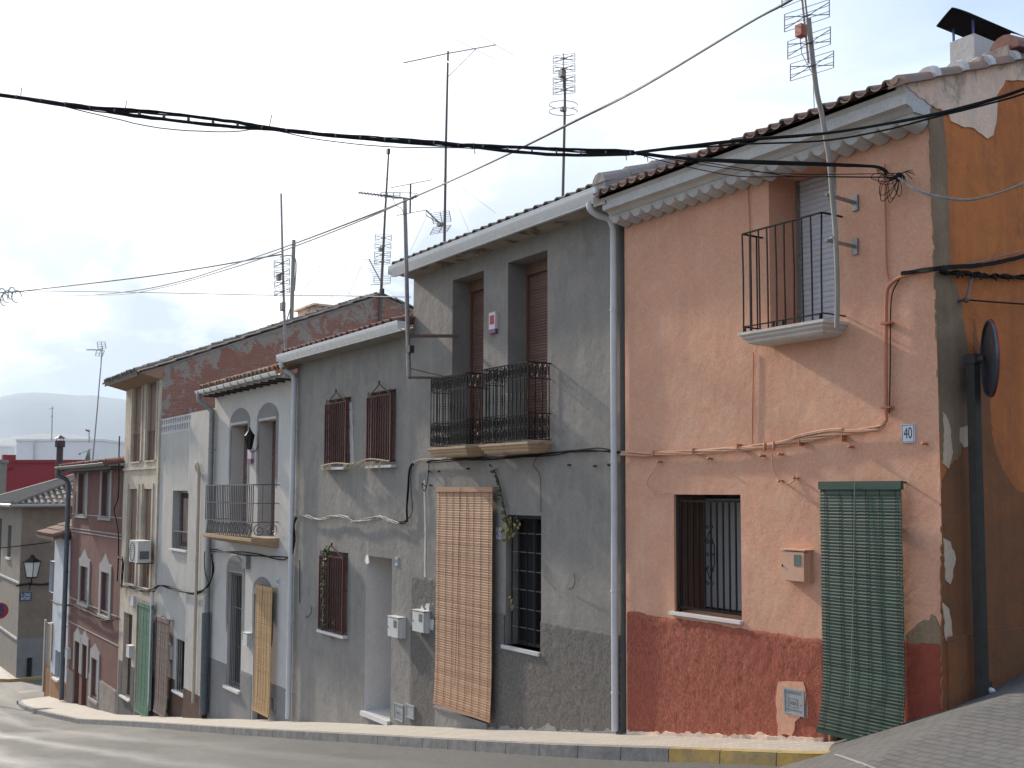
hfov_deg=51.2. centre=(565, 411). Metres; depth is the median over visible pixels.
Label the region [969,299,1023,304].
wall cable
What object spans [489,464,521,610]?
climbing plant
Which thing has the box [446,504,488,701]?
door
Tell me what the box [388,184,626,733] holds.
row house
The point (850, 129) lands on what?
overhead cable
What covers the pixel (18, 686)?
side road
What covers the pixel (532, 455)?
wall cable
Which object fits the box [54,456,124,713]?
row house
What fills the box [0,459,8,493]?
buff building
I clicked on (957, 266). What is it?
wall cable
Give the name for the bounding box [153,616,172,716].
door blind
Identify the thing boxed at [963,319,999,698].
mirror sign
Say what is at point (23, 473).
red building
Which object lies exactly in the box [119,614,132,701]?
window
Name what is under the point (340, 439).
window
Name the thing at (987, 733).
ramp
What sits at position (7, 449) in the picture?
white building
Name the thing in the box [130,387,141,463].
window
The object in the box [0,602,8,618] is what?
road sign
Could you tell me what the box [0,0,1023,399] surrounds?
sky
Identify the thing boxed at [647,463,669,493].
wall cable
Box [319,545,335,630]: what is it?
climbing plant
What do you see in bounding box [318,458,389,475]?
dried palm frond
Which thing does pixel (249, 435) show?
wall lantern
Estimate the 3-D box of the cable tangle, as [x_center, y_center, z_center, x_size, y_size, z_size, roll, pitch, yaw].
[2.969,-2.066,9.646,0.082,0.351,0.474,3,-5,-35]
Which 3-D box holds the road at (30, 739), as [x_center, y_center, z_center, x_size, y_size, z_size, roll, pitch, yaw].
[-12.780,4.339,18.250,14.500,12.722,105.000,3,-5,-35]
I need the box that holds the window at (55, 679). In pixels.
[51,654,59,682]
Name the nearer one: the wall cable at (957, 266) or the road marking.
the wall cable at (957, 266)
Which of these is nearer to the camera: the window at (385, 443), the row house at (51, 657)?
the window at (385, 443)
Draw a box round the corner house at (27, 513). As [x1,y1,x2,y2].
[0,463,123,677]
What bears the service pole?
on the row house at (160, 389)
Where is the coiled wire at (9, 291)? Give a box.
[0,287,23,305]
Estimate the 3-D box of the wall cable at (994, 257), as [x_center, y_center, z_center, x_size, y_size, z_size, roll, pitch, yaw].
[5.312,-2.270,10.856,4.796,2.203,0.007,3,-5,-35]
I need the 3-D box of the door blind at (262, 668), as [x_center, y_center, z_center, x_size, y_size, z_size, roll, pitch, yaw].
[-6.294,4.971,22.305,0.184,2.625,0.987,3,-5,-35]
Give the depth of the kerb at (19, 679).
49.19 m
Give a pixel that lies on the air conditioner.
(139, 551)
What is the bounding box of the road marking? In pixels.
[17,690,38,692]
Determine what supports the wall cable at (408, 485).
attached to the row house at (351, 396)
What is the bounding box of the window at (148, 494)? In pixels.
[139,489,151,590]
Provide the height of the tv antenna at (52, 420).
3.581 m
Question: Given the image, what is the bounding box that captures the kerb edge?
[834,754,875,767]
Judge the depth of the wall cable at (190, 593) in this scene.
25.92 m
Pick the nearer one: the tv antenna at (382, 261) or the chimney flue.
the tv antenna at (382, 261)
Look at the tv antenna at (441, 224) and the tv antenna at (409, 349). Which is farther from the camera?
the tv antenna at (441, 224)
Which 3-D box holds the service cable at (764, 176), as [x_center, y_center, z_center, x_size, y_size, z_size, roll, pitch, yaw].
[1.788,-2.131,9.340,2.355,0.171,0.044,1,-4,-8]
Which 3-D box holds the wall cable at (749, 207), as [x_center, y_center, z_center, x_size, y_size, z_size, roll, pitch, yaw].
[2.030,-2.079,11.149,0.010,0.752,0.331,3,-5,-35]
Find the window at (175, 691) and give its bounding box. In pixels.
[171,639,184,697]
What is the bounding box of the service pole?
[280,240,296,319]
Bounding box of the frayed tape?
[956,272,1008,280]
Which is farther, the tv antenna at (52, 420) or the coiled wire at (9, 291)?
the tv antenna at (52, 420)
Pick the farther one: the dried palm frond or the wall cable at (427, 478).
the dried palm frond
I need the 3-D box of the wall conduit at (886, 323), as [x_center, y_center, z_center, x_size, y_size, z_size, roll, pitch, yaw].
[3.078,-0.585,9.516,0.070,1.316,0.625,3,-5,-35]
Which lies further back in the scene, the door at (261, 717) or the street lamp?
the street lamp
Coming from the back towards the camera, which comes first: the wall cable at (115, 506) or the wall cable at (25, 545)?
the wall cable at (25, 545)
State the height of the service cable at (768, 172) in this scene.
0.134 m
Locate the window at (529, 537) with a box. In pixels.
[501,515,540,656]
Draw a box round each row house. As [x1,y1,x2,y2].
[36,519,71,700]
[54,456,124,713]
[102,292,412,715]
[152,408,214,718]
[195,327,412,720]
[276,313,414,725]
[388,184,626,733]
[592,34,1023,741]
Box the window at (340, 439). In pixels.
[324,389,350,463]
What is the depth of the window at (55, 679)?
40.83 m
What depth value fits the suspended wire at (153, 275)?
40.18 m
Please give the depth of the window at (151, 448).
31.05 m
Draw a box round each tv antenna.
[51,406,52,440]
[86,342,105,459]
[274,193,289,349]
[358,179,457,379]
[364,148,391,321]
[403,35,512,241]
[549,53,577,195]
[781,0,858,326]
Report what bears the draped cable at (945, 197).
hanging from the row house at (730, 292)
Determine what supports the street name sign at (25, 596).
attached to the corner house at (27, 513)
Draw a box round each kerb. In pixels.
[0,676,41,681]
[17,696,675,761]
[669,746,829,766]
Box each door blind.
[134,602,152,716]
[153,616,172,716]
[252,584,275,717]
[433,487,496,722]
[816,481,905,739]
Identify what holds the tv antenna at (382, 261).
attached to the row house at (160, 389)
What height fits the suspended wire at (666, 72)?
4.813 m
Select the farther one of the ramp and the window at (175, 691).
the window at (175, 691)
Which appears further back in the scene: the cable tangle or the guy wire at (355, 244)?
the guy wire at (355, 244)
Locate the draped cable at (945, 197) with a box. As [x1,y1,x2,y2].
[898,177,1023,200]
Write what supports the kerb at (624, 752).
on the road at (30, 739)
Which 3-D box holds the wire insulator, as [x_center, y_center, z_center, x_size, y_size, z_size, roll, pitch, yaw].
[3.588,-1.087,9.536,0.151,0.254,0.118,3,-5,-35]
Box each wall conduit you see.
[880,271,936,420]
[884,164,891,281]
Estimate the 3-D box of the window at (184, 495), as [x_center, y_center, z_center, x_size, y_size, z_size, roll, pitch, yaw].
[-10.077,2.876,28.137,0.310,1.584,1.559,3,-5,-35]
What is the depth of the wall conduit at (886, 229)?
9.80 m
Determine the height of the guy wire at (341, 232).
4.821 m
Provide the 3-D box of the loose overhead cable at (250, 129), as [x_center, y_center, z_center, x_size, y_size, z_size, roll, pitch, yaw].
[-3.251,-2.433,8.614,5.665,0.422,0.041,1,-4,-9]
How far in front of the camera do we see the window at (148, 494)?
31.01 m
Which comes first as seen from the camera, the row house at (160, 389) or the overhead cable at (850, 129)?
the overhead cable at (850, 129)
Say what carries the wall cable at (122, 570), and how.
attached to the row house at (160, 389)
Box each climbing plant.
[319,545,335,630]
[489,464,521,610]
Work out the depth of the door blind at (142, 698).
29.95 m
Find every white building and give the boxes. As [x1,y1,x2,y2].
[0,445,15,458]
[16,439,124,459]
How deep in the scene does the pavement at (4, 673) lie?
50.32 m
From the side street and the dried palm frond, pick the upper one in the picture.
the dried palm frond
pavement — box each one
[0,666,38,678]
[21,696,834,753]
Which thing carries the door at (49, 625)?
in the row house at (51, 657)
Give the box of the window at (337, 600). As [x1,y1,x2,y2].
[316,542,347,638]
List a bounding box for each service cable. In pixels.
[638,154,895,177]
[640,154,895,174]
[698,161,875,176]
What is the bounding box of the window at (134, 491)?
[125,489,136,585]
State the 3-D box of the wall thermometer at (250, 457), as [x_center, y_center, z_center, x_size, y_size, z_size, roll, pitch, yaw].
[-6.994,0.979,23.697,0.065,0.334,0.246,3,-5,-35]
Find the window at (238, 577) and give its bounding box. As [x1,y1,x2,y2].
[223,572,241,694]
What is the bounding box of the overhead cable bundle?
[0,88,647,160]
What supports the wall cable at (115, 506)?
attached to the row house at (89, 653)
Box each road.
[0,680,43,697]
[0,683,779,767]
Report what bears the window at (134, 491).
in the row house at (160, 389)
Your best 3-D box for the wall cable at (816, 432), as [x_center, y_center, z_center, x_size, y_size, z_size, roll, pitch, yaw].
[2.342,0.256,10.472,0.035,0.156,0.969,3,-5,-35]
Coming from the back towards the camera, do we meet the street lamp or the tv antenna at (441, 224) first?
the street lamp
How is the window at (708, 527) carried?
in the row house at (730, 292)
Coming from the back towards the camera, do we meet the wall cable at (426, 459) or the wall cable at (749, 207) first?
the wall cable at (426, 459)
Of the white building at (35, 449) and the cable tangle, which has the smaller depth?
the cable tangle
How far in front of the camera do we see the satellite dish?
55.79 m
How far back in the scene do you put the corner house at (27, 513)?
50.56 m
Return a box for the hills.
[0,392,125,441]
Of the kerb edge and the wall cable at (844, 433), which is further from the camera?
the wall cable at (844, 433)
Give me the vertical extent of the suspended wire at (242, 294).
3.915 m
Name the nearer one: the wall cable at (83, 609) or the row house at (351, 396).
the row house at (351, 396)
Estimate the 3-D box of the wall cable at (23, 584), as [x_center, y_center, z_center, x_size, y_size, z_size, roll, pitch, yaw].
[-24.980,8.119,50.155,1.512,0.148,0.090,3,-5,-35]
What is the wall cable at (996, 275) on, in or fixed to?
attached to the row house at (730, 292)
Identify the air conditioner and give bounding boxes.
[129,540,153,574]
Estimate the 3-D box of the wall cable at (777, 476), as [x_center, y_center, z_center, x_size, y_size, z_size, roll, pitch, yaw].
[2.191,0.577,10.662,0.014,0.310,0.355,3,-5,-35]
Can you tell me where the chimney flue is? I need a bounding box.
[55,435,65,478]
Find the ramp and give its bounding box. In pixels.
[780,692,1023,767]
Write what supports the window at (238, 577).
in the row house at (247, 507)
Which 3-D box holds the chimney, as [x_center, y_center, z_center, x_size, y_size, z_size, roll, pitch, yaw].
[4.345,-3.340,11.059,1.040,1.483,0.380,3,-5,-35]
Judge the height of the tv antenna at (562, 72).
2.314 m
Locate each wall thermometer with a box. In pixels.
[247,448,253,462]
[488,311,497,333]
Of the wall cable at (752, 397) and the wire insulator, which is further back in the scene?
the wall cable at (752, 397)
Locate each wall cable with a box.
[0,542,50,547]
[16,583,48,586]
[50,600,117,620]
[113,436,119,580]
[117,556,123,586]
[120,585,156,591]
[157,553,213,594]
[210,516,297,560]
[296,514,399,524]
[299,560,299,602]
[397,462,413,523]
[407,467,412,518]
[411,458,446,463]
[422,461,428,491]
[426,447,620,462]
[620,419,886,456]
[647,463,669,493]
[748,180,767,230]
[751,352,753,443]
[767,428,843,446]
[771,454,797,484]
[889,279,899,412]
[901,254,1023,275]
[939,270,1023,279]
[967,250,1022,263]
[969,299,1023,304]
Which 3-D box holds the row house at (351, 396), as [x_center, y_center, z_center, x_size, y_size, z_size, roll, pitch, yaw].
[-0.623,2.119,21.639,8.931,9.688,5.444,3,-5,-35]
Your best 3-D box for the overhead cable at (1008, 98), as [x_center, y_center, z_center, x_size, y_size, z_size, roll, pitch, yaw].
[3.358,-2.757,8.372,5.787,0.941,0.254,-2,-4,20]
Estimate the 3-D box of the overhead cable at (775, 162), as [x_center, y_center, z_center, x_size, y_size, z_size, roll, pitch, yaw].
[1.738,-2.186,9.306,2.307,0.109,0.119,1,-4,-8]
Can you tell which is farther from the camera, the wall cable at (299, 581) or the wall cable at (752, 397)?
the wall cable at (299, 581)
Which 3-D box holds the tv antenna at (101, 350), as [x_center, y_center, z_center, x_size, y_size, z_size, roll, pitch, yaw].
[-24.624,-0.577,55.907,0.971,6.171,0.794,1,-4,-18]
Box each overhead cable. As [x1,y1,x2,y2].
[0,96,511,150]
[634,87,1023,152]
[634,151,887,173]
[647,93,1023,152]
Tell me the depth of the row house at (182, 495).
27.77 m
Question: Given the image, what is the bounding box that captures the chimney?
[936,7,1023,62]
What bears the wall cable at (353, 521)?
attached to the row house at (351, 396)
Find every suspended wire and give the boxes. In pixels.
[24,195,415,294]
[24,254,280,290]
[30,0,792,294]
[31,290,410,297]
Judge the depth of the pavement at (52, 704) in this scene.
14.79 m
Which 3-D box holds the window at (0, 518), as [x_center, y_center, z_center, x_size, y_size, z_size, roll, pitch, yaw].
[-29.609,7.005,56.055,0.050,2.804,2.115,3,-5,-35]
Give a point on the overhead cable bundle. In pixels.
(583, 152)
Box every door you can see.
[47,623,50,667]
[257,600,269,719]
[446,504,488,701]
[833,499,901,740]
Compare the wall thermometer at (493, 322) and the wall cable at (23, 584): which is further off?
the wall cable at (23, 584)
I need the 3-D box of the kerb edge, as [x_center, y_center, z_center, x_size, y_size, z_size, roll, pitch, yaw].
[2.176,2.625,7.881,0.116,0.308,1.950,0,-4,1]
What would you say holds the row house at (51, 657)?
on the ground
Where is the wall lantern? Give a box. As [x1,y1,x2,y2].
[244,427,257,451]
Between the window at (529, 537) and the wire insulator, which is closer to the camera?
the wire insulator
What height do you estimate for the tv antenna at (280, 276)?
3.641 m
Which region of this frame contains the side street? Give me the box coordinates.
[954,674,1023,707]
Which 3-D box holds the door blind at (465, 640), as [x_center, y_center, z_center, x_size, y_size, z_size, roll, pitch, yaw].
[-1.485,2.745,15.664,0.164,3.278,1.663,3,-5,-35]
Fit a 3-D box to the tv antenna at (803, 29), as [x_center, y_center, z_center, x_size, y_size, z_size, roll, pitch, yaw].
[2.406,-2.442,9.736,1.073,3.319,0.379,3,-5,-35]
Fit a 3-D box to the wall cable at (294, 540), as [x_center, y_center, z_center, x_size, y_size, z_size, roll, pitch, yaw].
[-7.056,2.743,23.570,0.057,0.986,5.973,3,-5,-35]
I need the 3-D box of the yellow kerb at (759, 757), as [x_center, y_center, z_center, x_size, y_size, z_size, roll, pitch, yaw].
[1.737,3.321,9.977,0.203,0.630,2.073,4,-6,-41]
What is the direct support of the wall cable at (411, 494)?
attached to the row house at (351, 396)
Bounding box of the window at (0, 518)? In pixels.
[0,518,1,561]
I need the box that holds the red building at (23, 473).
[1,455,88,491]
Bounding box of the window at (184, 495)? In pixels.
[168,491,188,552]
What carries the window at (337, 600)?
in the row house at (351, 396)
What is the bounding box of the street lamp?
[22,555,41,589]
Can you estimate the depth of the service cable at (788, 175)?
9.34 m
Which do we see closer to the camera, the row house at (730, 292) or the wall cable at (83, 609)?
the row house at (730, 292)
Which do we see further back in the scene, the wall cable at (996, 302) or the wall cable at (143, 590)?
the wall cable at (143, 590)
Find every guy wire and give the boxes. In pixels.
[299,162,386,297]
[331,177,386,296]
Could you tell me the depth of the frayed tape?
9.62 m
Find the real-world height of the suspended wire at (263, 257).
4.676 m
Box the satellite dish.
[79,449,91,460]
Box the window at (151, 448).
[144,382,156,461]
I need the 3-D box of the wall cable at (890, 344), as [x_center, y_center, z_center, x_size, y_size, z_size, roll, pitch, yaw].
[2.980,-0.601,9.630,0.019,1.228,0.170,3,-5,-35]
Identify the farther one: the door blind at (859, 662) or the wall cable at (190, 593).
the wall cable at (190, 593)
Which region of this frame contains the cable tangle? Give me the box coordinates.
[871,168,914,202]
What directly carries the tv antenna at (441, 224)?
on the row house at (351, 396)
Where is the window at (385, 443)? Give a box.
[365,380,395,461]
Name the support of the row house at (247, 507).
on the ground
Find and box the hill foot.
[0,434,98,445]
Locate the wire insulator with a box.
[957,277,972,302]
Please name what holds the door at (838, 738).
in the row house at (730, 292)
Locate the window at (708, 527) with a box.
[669,494,742,624]
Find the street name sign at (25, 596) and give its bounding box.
[19,592,31,600]

